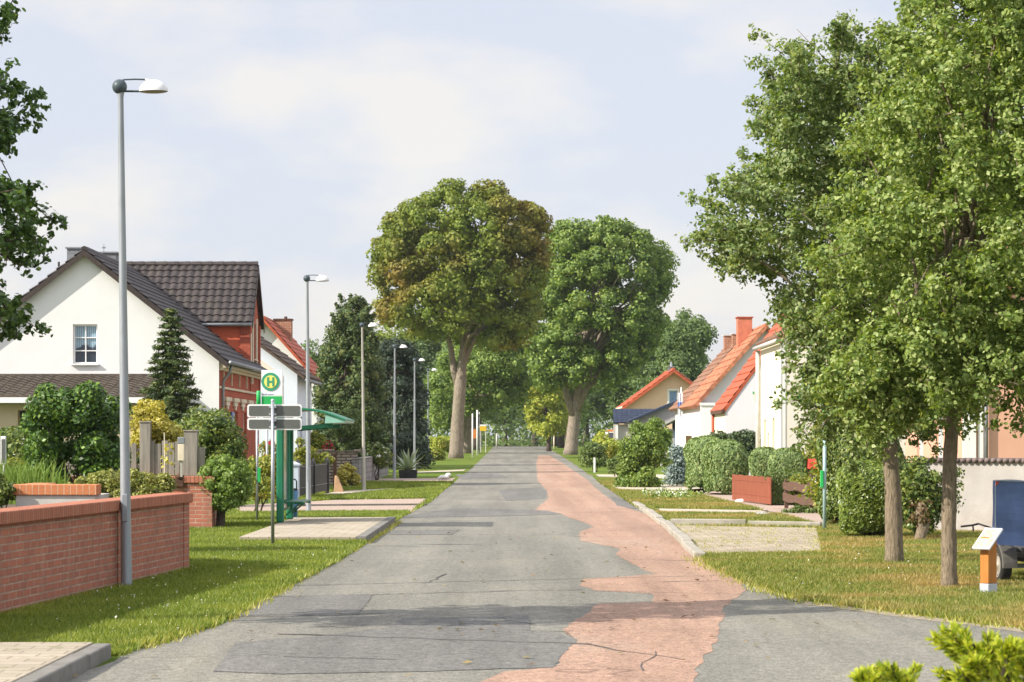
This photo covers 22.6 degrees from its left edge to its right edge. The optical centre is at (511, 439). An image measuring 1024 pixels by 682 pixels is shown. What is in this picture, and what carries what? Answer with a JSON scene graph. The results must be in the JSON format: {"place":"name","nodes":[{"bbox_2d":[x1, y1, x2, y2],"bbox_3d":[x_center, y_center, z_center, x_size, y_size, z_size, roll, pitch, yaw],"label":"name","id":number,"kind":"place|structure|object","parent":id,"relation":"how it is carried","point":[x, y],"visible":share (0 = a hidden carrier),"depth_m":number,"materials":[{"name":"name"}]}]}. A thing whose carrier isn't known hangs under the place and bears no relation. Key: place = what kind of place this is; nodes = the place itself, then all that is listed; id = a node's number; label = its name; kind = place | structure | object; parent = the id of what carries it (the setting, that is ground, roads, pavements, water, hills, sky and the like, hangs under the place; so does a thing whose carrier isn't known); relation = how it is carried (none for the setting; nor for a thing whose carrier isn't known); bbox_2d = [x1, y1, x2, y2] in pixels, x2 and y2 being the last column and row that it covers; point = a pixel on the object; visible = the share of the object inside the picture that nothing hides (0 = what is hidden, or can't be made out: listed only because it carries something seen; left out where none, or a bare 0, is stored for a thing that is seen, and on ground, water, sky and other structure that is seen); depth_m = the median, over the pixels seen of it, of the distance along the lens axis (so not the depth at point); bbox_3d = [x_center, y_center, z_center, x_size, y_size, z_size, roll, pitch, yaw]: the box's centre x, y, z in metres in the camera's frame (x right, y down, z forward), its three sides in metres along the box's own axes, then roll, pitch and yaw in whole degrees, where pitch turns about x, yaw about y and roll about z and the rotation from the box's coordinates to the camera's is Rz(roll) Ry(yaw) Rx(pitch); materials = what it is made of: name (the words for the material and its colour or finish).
{"place":"outdoors","nodes":[
{"label":"outdoors","id":0,"kind":"place"},
{"bbox_2d":[0,456,71,503],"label":"ornamental grass","id":1,"kind":"object","parent":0,"point":[19,476],"depth_m":32.90,"materials":[{"name":"green plant"}]},
{"bbox_2d":[0,642,92,681],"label":"pavement","id":2,"kind":"structure","parent":0,"point":[19,660],"depth_m":18.10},
{"bbox_2d":[0,246,266,475],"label":"white gable house","id":3,"kind":"structure","parent":0,"point":[73,299],"depth_m":79.00,"materials":[{"name":"paint"}]},
{"bbox_2d":[71,325,98,364],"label":"window","id":4,"kind":"structure","parent":3,"relation":"in","point":[85,336],"depth_m":79.17,"materials":[{"name":"white plastic"}]},
{"bbox_2d":[259,336,321,456],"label":"blue white house","id":5,"kind":"structure","parent":0,"point":[293,378],"depth_m":98.00,"materials":[{"name":"paint"}]},
{"bbox_2d":[261,316,328,438],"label":"red roof house","id":6,"kind":"structure","parent":0,"point":[278,333],"depth_m":125.00,"materials":[{"name":"white paint"}]},
{"bbox_2d":[240,517,386,540],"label":"bus platform","id":7,"kind":"structure","parent":0,"point":[324,528],"depth_m":44.12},
{"bbox_2d":[276,408,353,522],"bbox_3d":[-3.737,0.483,48.300,1.364,2.114,2.700,0,0,0],"label":"bus shelter","id":8,"kind":"object","parent":7,"relation":"on","point":[286,500],"visible":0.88,"depth_m":47.44,"materials":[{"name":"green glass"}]},
{"bbox_2d":[237,498,427,511],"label":"driveway","id":9,"kind":"structure","parent":0,"point":[266,507],"depth_m":62.25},
{"bbox_2d":[94,440,830,667],"bbox_3d":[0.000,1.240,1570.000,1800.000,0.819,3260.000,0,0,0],"label":"ground","id":10,"kind":"structure","parent":0,"point":[468,462],"depth_m":131.88,"materials":[{"name":"green plant"}]},
{"bbox_2d":[0,504,15,507],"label":"raised bed","id":11,"kind":"object","parent":10,"relation":"on","point":[10,505],"depth_m":32.02,"materials":[{"name":"stone"}]},
{"bbox_2d":[0,473,16,507],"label":"shrub","id":12,"kind":"object","parent":11,"relation":"on","point":[6,491],"visible":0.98,"depth_m":30.38,"materials":[{"name":"green plant"}]},
{"bbox_2d":[0,0,69,342],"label":"overhanging tree","id":13,"kind":"object","parent":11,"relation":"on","point":[21,203],"visible":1,"depth_m":22.24,"materials":[{"name":"green plant"}]},
{"bbox_2d":[13,483,111,506],"bbox_3d":[-5.439,0.710,31.135,1.000,0.340,1.330,0,0,0],"label":"planter","id":14,"kind":"object","parent":11,"relation":"on","point":[28,494],"visible":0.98,"depth_m":30.48,"materials":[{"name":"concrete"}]},
{"bbox_2d":[65,468,176,497],"bbox_3d":[-5.013,0.650,32.206,1.551,0.622,1.496,0,0,0],"label":"mound shrub","id":15,"kind":"object","parent":11,"relation":"on","point":[140,483],"visible":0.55,"depth_m":31.82,"materials":[{"name":"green plant"}]},
{"bbox_2d":[0,426,30,462],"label":"clipped hedge","id":16,"kind":"object","parent":10,"relation":"on","point":[16,438],"visible":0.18,"depth_m":44.36,"materials":[{"name":"green plant"}]},
{"bbox_2d":[15,643,110,681],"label":"pavement kerb","id":17,"kind":"structure","parent":10,"relation":"on","point":[65,669],"depth_m":17.72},
{"bbox_2d":[19,380,132,483],"bbox_3d":[-6.152,0.191,36.011,1.667,2.038,1.464,0,0,0],"label":"ivy bush","id":18,"kind":"object","parent":10,"relation":"on","point":[52,421],"visible":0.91,"depth_m":35.61,"materials":[{"name":"green plant"}]},
{"bbox_2d":[0,493,192,611],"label":"brick wall","id":19,"kind":"structure","parent":10,"relation":"on","point":[54,550],"depth_m":26.57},
{"bbox_2d":[112,78,167,584],"bbox_3d":[-4.034,-1.049,28.000,0.612,5.794,0.240,-1,0,0],"label":"street lamp","id":20,"kind":"object","parent":10,"relation":"on","point":[148,86],"visible":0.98,"depth_m":27.96,"materials":[{"name":"metal"}]},
{"bbox_2d":[68,473,216,527],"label":"brick wall","id":21,"kind":"structure","parent":10,"relation":"on","point":[202,513],"depth_m":45.95,"materials":[{"name":"red brick"}]},
{"bbox_2d":[63,421,204,475],"bbox_3d":[-6.871,0.170,46.160,2.670,0.990,0.210,0,0,0],"label":"board fence","id":22,"kind":"object","parent":21,"relation":"on","point":[149,450],"visible":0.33,"depth_m":46.12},
{"bbox_2d":[129,398,183,475],"bbox_3d":[-6.481,0.228,46.750,1.102,1.965,1.096,0,0,0],"label":"golden bush","id":23,"kind":"object","parent":10,"relation":"on","point":[152,411],"visible":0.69,"depth_m":46.46,"materials":[{"name":"yellow plant"}]},
{"bbox_2d":[129,308,202,475],"bbox_3d":[-8.276,-0.727,62.039,2.715,4.955,2.552,0,0,0],"label":"young conifer","id":24,"kind":"object","parent":10,"relation":"on","point":[170,368],"visible":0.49,"depth_m":61.81,"materials":[{"name":"green plant"}]},
{"bbox_2d":[168,405,249,475],"bbox_3d":[-5.999,0.515,50.507,1.737,2.391,1.689,0,0,0],"label":"round laurel","id":25,"kind":"object","parent":10,"relation":"on","point":[219,434],"visible":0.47,"depth_m":50.00,"materials":[{"name":"green plant"}]},
{"bbox_2d":[197,453,254,527],"bbox_3d":[-5.186,1.005,46.282,1.093,1.503,1.108,0,0,0],"label":"globe tree","id":26,"kind":"object","parent":10,"relation":"on","point":[231,486],"visible":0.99,"depth_m":45.97,"materials":[{"name":"green plant"}]},
{"bbox_2d":[0,480,453,656],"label":"verge grass","id":27,"kind":"structure","parent":10,"relation":"on","point":[77,616],"depth_m":27.84,"materials":[{"name":"plant"}]},
{"bbox_2d":[244,454,275,510],"bbox_3d":[-5.682,1.026,58.006,1.137,1.373,1.205,0,0,0],"label":"garden hedge","id":28,"kind":"object","parent":10,"relation":"on","point":[264,484],"visible":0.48,"depth_m":57.69,"materials":[{"name":"yellow plant"}]},
{"bbox_2d":[256,370,281,519],"bbox_3d":[-4.745,0.201,50.000,0.517,3.097,0.084,0,0,0],"label":"bus stop sign","id":29,"kind":"object","parent":10,"relation":"on","point":[271,384],"visible":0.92,"depth_m":49.99,"materials":[{"name":"metal"}]},
{"bbox_2d":[247,399,301,543],"bbox_3d":[-3.607,0.569,38.842,0.825,2.362,0.094,0,0,0],"label":"road sign","id":30,"kind":"object","parent":10,"relation":"on","point":[272,410],"visible":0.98,"depth_m":38.86,"materials":[{"name":"metal"}]},
{"bbox_2d":[300,338,322,365],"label":"background tree","id":31,"kind":"object","parent":10,"relation":"on","point":[314,357],"visible":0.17,"depth_m":159.75,"materials":[{"name":"green plant"}]},
{"bbox_2d":[296,457,328,495],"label":"slat fence","id":32,"kind":"object","parent":10,"relation":"on","point":[319,477],"visible":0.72,"depth_m":74.27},
{"bbox_2d":[294,437,334,465],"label":"garden flowers","id":33,"kind":"object","parent":10,"relation":"on","point":[300,454],"visible":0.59,"depth_m":79.68,"materials":[{"name":"plant"}]},
{"bbox_2d":[303,275,328,510],"bbox_3d":[-4.364,-0.921,57.310,0.583,5.522,0.229,0,0,-3],"label":"street lamp","id":34,"kind":"object","parent":10,"relation":"on","point":[319,278],"visible":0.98,"depth_m":57.26,"materials":[{"name":"metal"}]},
{"bbox_2d":[310,432,327,449],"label":"lime shrub","id":35,"kind":"object","parent":10,"relation":"on","point":[317,440],"visible":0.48,"depth_m":99.75,"materials":[{"name":"green plant"}]},
{"bbox_2d":[315,449,365,484],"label":"dry stone wall","id":36,"kind":"structure","parent":10,"relation":"on","point":[347,456],"depth_m":92.00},
{"bbox_2d":[337,463,360,485],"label":"yellow shrub","id":37,"kind":"object","parent":10,"relation":"on","point":[347,474],"visible":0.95,"depth_m":85.91,"materials":[{"name":"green plant"}]},
{"bbox_2d":[333,408,370,450],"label":"weeping shrub","id":38,"kind":"object","parent":10,"relation":"on","point":[350,437],"visible":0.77,"depth_m":104.56,"materials":[{"name":"green plant"}]},
{"bbox_2d":[312,293,399,471],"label":"yew tree","id":39,"kind":"object","parent":10,"relation":"on","point":[336,392],"visible":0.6,"depth_m":115.19,"materials":[{"name":"green plant"}]},
{"bbox_2d":[359,322,377,489],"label":"street lamp","id":40,"kind":"object","parent":10,"relation":"on","point":[361,325],"visible":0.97,"depth_m":82.46,"materials":[{"name":"metal"}]},
{"bbox_2d":[352,456,387,481],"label":"block wall","id":41,"kind":"structure","parent":10,"relation":"on","point":[370,468],"depth_m":96.85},
{"bbox_2d":[356,517,395,539],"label":"bus platform kerb","id":42,"kind":"structure","parent":10,"relation":"on","point":[377,528],"depth_m":44.25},
{"bbox_2d":[367,442,393,479],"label":"blossom shrub","id":43,"kind":"object","parent":10,"relation":"on","point":[382,455],"visible":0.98,"depth_m":99.70,"materials":[{"name":"green plant"}]},
{"bbox_2d":[373,323,413,410],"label":"background tree","id":44,"kind":"object","parent":10,"relation":"on","point":[400,332],"visible":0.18,"depth_m":151.66,"materials":[{"name":"green plant"}]},
{"bbox_2d":[393,344,406,478],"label":"street lamp","id":45,"kind":"object","parent":10,"relation":"on","point":[394,431],"visible":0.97,"depth_m":102.97,"materials":[{"name":"metal"}]},
{"bbox_2d":[373,336,431,465],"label":"spruce tree","id":46,"kind":"object","parent":10,"relation":"on","point":[405,393],"visible":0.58,"depth_m":139.11,"materials":[{"name":"green plant"}]},
{"bbox_2d":[389,447,429,477],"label":"potted agave","id":47,"kind":"object","parent":10,"relation":"on","point":[407,465],"visible":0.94,"depth_m":104.03,"materials":[{"name":"green plant"}]},
{"bbox_2d":[389,430,435,468],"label":"dark shrub","id":48,"kind":"object","parent":10,"relation":"on","point":[406,440],"visible":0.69,"depth_m":127.42,"materials":[{"name":"green plant"}]},
{"bbox_2d":[397,331,448,419],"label":"avenue tree","id":49,"kind":"object","parent":10,"relation":"on","point":[428,351],"visible":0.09,"depth_m":286.99,"materials":[{"name":"green plant"}]},
{"bbox_2d":[429,435,449,452],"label":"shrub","id":50,"kind":"object","parent":10,"relation":"on","point":[441,442],"visible":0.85,"depth_m":195.35,"materials":[{"name":"plant"}]},
{"bbox_2d":[365,178,555,457],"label":"maple tree","id":51,"kind":"object","parent":10,"relation":"on","point":[458,249],"visible":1,"depth_m":171.99,"materials":[{"name":"green plant"}]},
{"bbox_2d":[433,307,509,449],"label":"avenue tree","id":52,"kind":"object","parent":10,"relation":"on","point":[440,352],"visible":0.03,"depth_m":244.75,"materials":[{"name":"green plant"}]},
{"bbox_2d":[332,397,613,445],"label":"undergrowth","id":53,"kind":"object","parent":10,"relation":"on","point":[595,429],"visible":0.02,"depth_m":342.99,"materials":[{"name":"green plant"}]},
{"bbox_2d":[422,334,538,452],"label":"background tree","id":54,"kind":"object","parent":10,"relation":"on","point":[501,379],"visible":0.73,"depth_m":209.34,"materials":[{"name":"green plant"}]},
{"bbox_2d":[490,402,526,445],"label":"avenue tree","id":55,"kind":"object","parent":10,"relation":"on","point":[505,412],"visible":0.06,"depth_m":351.02,"materials":[{"name":"green plant"}]},
{"bbox_2d":[73,532,971,675],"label":"fallen leaves","id":56,"kind":"object","parent":10,"relation":"on","point":[467,661],"visible":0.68,"depth_m":25.84,"materials":[{"name":"orange plant"}]},
{"bbox_2d":[23,506,1023,649],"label":"edge grass","id":57,"kind":"structure","parent":10,"relation":"on","point":[370,541],"depth_m":25.95,"materials":[{"name":"plant"}]},
{"bbox_2d":[520,383,568,450],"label":"background tree","id":58,"kind":"object","parent":10,"relation":"on","point":[555,422],"visible":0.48,"depth_m":228.84,"materials":[{"name":"green plant"}]},
{"bbox_2d":[541,318,601,440],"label":"avenue tree","id":59,"kind":"object","parent":10,"relation":"on","point":[593,389],"visible":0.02,"depth_m":253.88,"materials":[{"name":"green plant"}]},
{"bbox_2d":[578,441,607,471],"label":"round bush","id":60,"kind":"object","parent":10,"relation":"on","point":[589,451],"visible":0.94,"depth_m":119.49,"materials":[{"name":"green plant"}]},
{"bbox_2d":[522,214,680,454],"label":"maple tree","id":61,"kind":"object","parent":10,"relation":"on","point":[594,265],"visible":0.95,"depth_m":196.90,"materials":[{"name":"green plant"}]},
{"bbox_2d":[592,429,623,466],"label":"tall bush","id":62,"kind":"object","parent":10,"relation":"on","point":[611,444],"visible":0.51,"depth_m":134.40,"materials":[{"name":"yellow plant"}]},
{"bbox_2d":[586,387,631,421],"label":"avenue tree","id":63,"kind":"object","parent":10,"relation":"on","point":[603,410],"visible":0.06,"depth_m":328.71,"materials":[{"name":"green plant"}]},
{"bbox_2d":[613,409,652,440],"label":"carport","id":64,"kind":"object","parent":10,"relation":"on","point":[621,417],"visible":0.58,"depth_m":150.30,"materials":[{"name":"blue stone"}]},
{"bbox_2d":[597,315,671,419],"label":"avenue tree","id":65,"kind":"object","parent":10,"relation":"on","point":[623,388],"visible":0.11,"depth_m":262.67,"materials":[{"name":"green plant"}]},
{"bbox_2d":[612,416,672,486],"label":"loose bush","id":66,"kind":"object","parent":10,"relation":"on","point":[641,449],"visible":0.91,"depth_m":87.49,"materials":[{"name":"green plant"}]},
{"bbox_2d":[626,399,677,465],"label":"lean to shed","id":67,"kind":"object","parent":10,"relation":"on","point":[665,414],"visible":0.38,"depth_m":140.00,"materials":[{"name":"beige stone"}]},
{"bbox_2d":[632,502,705,557],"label":"kerb","id":68,"kind":"structure","parent":10,"relation":"on","point":[682,538],"depth_m":43.54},
{"bbox_2d":[622,307,718,402],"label":"background tree","id":69,"kind":"object","parent":10,"relation":"on","point":[686,337],"visible":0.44,"depth_m":223.09,"materials":[{"name":"green plant"}]},
{"bbox_2d":[661,444,685,485],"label":"blue spruce","id":70,"kind":"object","parent":10,"relation":"on","point":[674,474],"visible":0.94,"depth_m":89.84,"materials":[{"name":"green plant"}]},
{"bbox_2d":[641,487,707,498],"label":"flower patch","id":71,"kind":"object","parent":10,"relation":"on","point":[679,492],"visible":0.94,"depth_m":71.48,"materials":[{"name":"white plant"}]},
{"bbox_2d":[668,333,735,447],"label":"brown roof house","id":72,"kind":"structure","parent":10,"relation":"on","point":[729,342],"depth_m":120.70,"materials":[{"name":"tile"}]},
{"bbox_2d":[710,429,760,455],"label":"cypress bush","id":73,"kind":"object","parent":10,"relation":"on","point":[746,439],"visible":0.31,"depth_m":90.82,"materials":[{"name":"green plant"}]},
{"bbox_2d":[710,316,786,474],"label":"red roof house","id":74,"kind":"structure","parent":10,"relation":"on","point":[733,409],"depth_m":95.00,"materials":[{"name":"paint"}]},
{"bbox_2d":[596,478,1023,630],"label":"verge grass","id":75,"kind":"structure","parent":10,"relation":"on","point":[834,557],"depth_m":31.35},
{"bbox_2d":[799,376,825,527],"bbox_3d":[5.368,0.272,45.700,0.497,2.956,0.100,0,0,0],"label":"bus stop sign","id":76,"kind":"object","parent":10,"relation":"on","point":[823,478],"visible":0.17,"depth_m":45.67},
{"bbox_2d":[794,410,856,520],"bbox_3d":[6.398,0.301,49.996,1.453,2.897,1.463,0,0,-23],"label":"golden conifer","id":77,"kind":"object","parent":10,"relation":"on","point":[814,485],"visible":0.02,"depth_m":49.97,"materials":[{"name":"green plant"}]},
{"bbox_2d":[674,8,1021,562],"bbox_3d":[4.535,-1.894,33.657,4.758,7.294,4.438,0,0,0],"label":"street tree","id":78,"kind":"object","parent":10,"relation":"on","point":[825,102],"visible":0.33,"depth_m":32.94,"materials":[{"name":"green plant"}]},
{"bbox_2d":[814,421,908,521],"bbox_3d":[6.642,0.616,48.857,1.758,2.022,2.901,0,0,0],"label":"tall hedge","id":79,"kind":"object","parent":10,"relation":"on","point":[834,463],"visible":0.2,"depth_m":47.96,"materials":[{"name":"green plant"}]},
{"bbox_2d":[796,0,1023,587],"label":"street tree","id":80,"kind":"object","parent":10,"relation":"on","point":[963,333],"visible":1,"depth_m":27.20,"materials":[{"name":"green plant"}]},
{"bbox_2d":[906,499,934,538],"bbox_3d":[6.532,1.395,40.855,0.387,0.876,0.351,0,0,-39],"label":"tree stump","id":81,"kind":"object","parent":10,"relation":"on","point":[921,521],"visible":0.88,"depth_m":40.83,"materials":[{"name":"beige wood"}]},
{"bbox_2d":[900,455,941,535],"bbox_3d":[6.627,0.989,41.486,0.945,1.468,0.981,0,0,0],"label":"bush","id":82,"kind":"object","parent":10,"relation":"on","point":[919,481],"visible":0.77,"depth_m":41.20,"materials":[{"name":"green plant"}]},
{"bbox_2d":[920,458,1023,530],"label":"rendered wall","id":83,"kind":"structure","parent":10,"relation":"on","point":[980,476],"depth_m":44.69,"materials":[{"name":"grey paint"}]},
{"bbox_2d":[972,528,1002,592],"bbox_3d":[5.008,1.319,26.947,0.227,0.762,0.248,0,0,-36],"label":"info sign","id":84,"kind":"object","parent":10,"relation":"on","point":[985,544],"visible":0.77,"depth_m":26.95,"materials":[{"name":"brown wood"}]},
{"bbox_2d":[0,0,1023,439],"label":"sky","id":85,"kind":"structure","parent":0,"point":[282,136],"materials":[{"name":"white"}]},
{"bbox_2d":[67,446,1023,681],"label":"road","id":86,"kind":"structure","parent":0,"point":[796,643],"depth_m":25.01,"materials":[{"name":"asphalt"}]},
{"bbox_2d":[214,473,635,673],"bbox_3d":[0.141,1.590,67.002,6.038,0.102,98.221,0,0,0],"label":"road repair patch","id":87,"kind":"object","parent":86,"relation":"on","point":[355,651],"visible":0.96,"depth_m":20.55,"materials":[{"name":"asphalt"}]},
{"bbox_2d":[271,469,749,669],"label":"tar seam","id":88,"kind":"object","parent":86,"relation":"on","point":[504,618],"visible":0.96,"depth_m":21.16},
{"bbox_2d":[481,455,745,681],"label":"red road strip","id":89,"kind":"object","parent":86,"relation":"on","point":[658,623],"visible":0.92,"depth_m":25.13,"materials":[{"name":"asphalt"}]},
{"bbox_2d":[846,618,1023,681],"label":"juniper bush","id":90,"kind":"object","parent":86,"relation":"on","point":[988,659],"visible":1,"depth_m":8.14,"materials":[{"name":"green plant"}]},
{"bbox_2d":[615,362,692,428],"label":"peach house","id":91,"kind":"structure","parent":0,"point":[664,388],"depth_m":165.00,"materials":[{"name":"paint"}]},
{"bbox_2d":[679,317,770,437],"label":"orange roof house","id":92,"kind":"structure","parent":0,"point":[699,404],"depth_m":108.00,"materials":[{"name":"tile"}]},
{"bbox_2d":[676,525,819,552],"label":"bus platform","id":93,"kind":"structure","parent":0,"point":[761,544],"depth_m":41.74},
{"bbox_2d":[671,519,821,526],"bbox_3d":[4.383,1.615,47.809,2.934,0.230,0.265,0,0,23],"label":"platform edging","id":94,"kind":"object","parent":93,"relation":"on","point":[709,521],"visible":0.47,"depth_m":47.93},
{"bbox_2d":[693,488,822,523],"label":"footpath","id":95,"kind":"structure","parent":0,"point":[816,517],"depth_m":61.34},
{"bbox_2d":[683,435,718,489],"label":"thuja hedge","id":96,"kind":"object","parent":95,"relation":"on","point":[692,450],"visible":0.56,"depth_m":80.83,"materials":[{"name":"green plant"}]},
{"bbox_2d":[701,439,749,494],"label":"thuja hedge","id":97,"kind":"object","parent":95,"relation":"on","point":[723,460],"visible":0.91,"depth_m":75.12,"materials":[{"name":"green plant"}]},
{"bbox_2d":[732,474,771,503],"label":"board fence","id":98,"kind":"object","parent":95,"relation":"on","point":[755,489],"visible":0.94,"depth_m":65.42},
{"bbox_2d":[748,446,775,476],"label":"topiary dome","id":99,"kind":"structure","parent":95,"relation":"on","point":[758,457],"depth_m":69.61,"materials":[{"name":"green plant"}]},
{"bbox_2d":[764,468,808,504],"bbox_3d":[6.856,1.201,64.123,1.155,0.938,1.244,0,0,0],"label":"box hedge","id":100,"kind":"object","parent":95,"relation":"on","point":[778,476],"visible":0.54,"depth_m":63.61,"materials":[{"name":"green plant"}]},
{"bbox_2d":[767,447,811,480],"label":"topiary dome","id":101,"kind":"structure","parent":95,"relation":"on","point":[783,457],"depth_m":66.06,"materials":[{"name":"green plant"}]},
{"bbox_2d":[783,479,814,507],"bbox_3d":[6.597,1.300,57.576,0.120,0.700,6.162,0,0,-2],"label":"plank fence","id":102,"kind":"object","parent":95,"relation":"on","point":[790,486],"visible":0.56,"depth_m":58.79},
{"bbox_2d":[752,294,904,481],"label":"cream house","id":103,"kind":"structure","parent":0,"point":[776,432],"depth_m":81.32,"materials":[{"name":"paint"}]},
{"bbox_2d":[905,234,1023,461],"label":"pink house","id":104,"kind":"structure","parent":0,"point":[1001,443],"depth_m":60.00,"materials":[{"name":"paint"}]},
{"label":"verge","id":105,"kind":"structure","parent":0,"visible":0},
{"bbox_2d":[835,459,904,534],"bbox_3d":[5.984,0.954,42.529,1.290,1.256,1.498,0,0,0],"label":"ball hedge","id":106,"kind":"object","parent":105,"relation":"on","point":[861,508],"visible":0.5,"depth_m":41.93,"materials":[{"name":"green plant"}]},
{"bbox_2d":[758,586,1023,631],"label":"sandy edge","id":107,"kind":"object","parent":105,"relation":"on","point":[914,617],"visible":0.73,"depth_m":23.85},
{"bbox_2d":[961,479,1023,579],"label":"trailer","id":108,"kind":"object","parent":105,"relation":"on","point":[1008,506],"visible":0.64,"depth_m":28.93,"materials":[{"name":"metal"}]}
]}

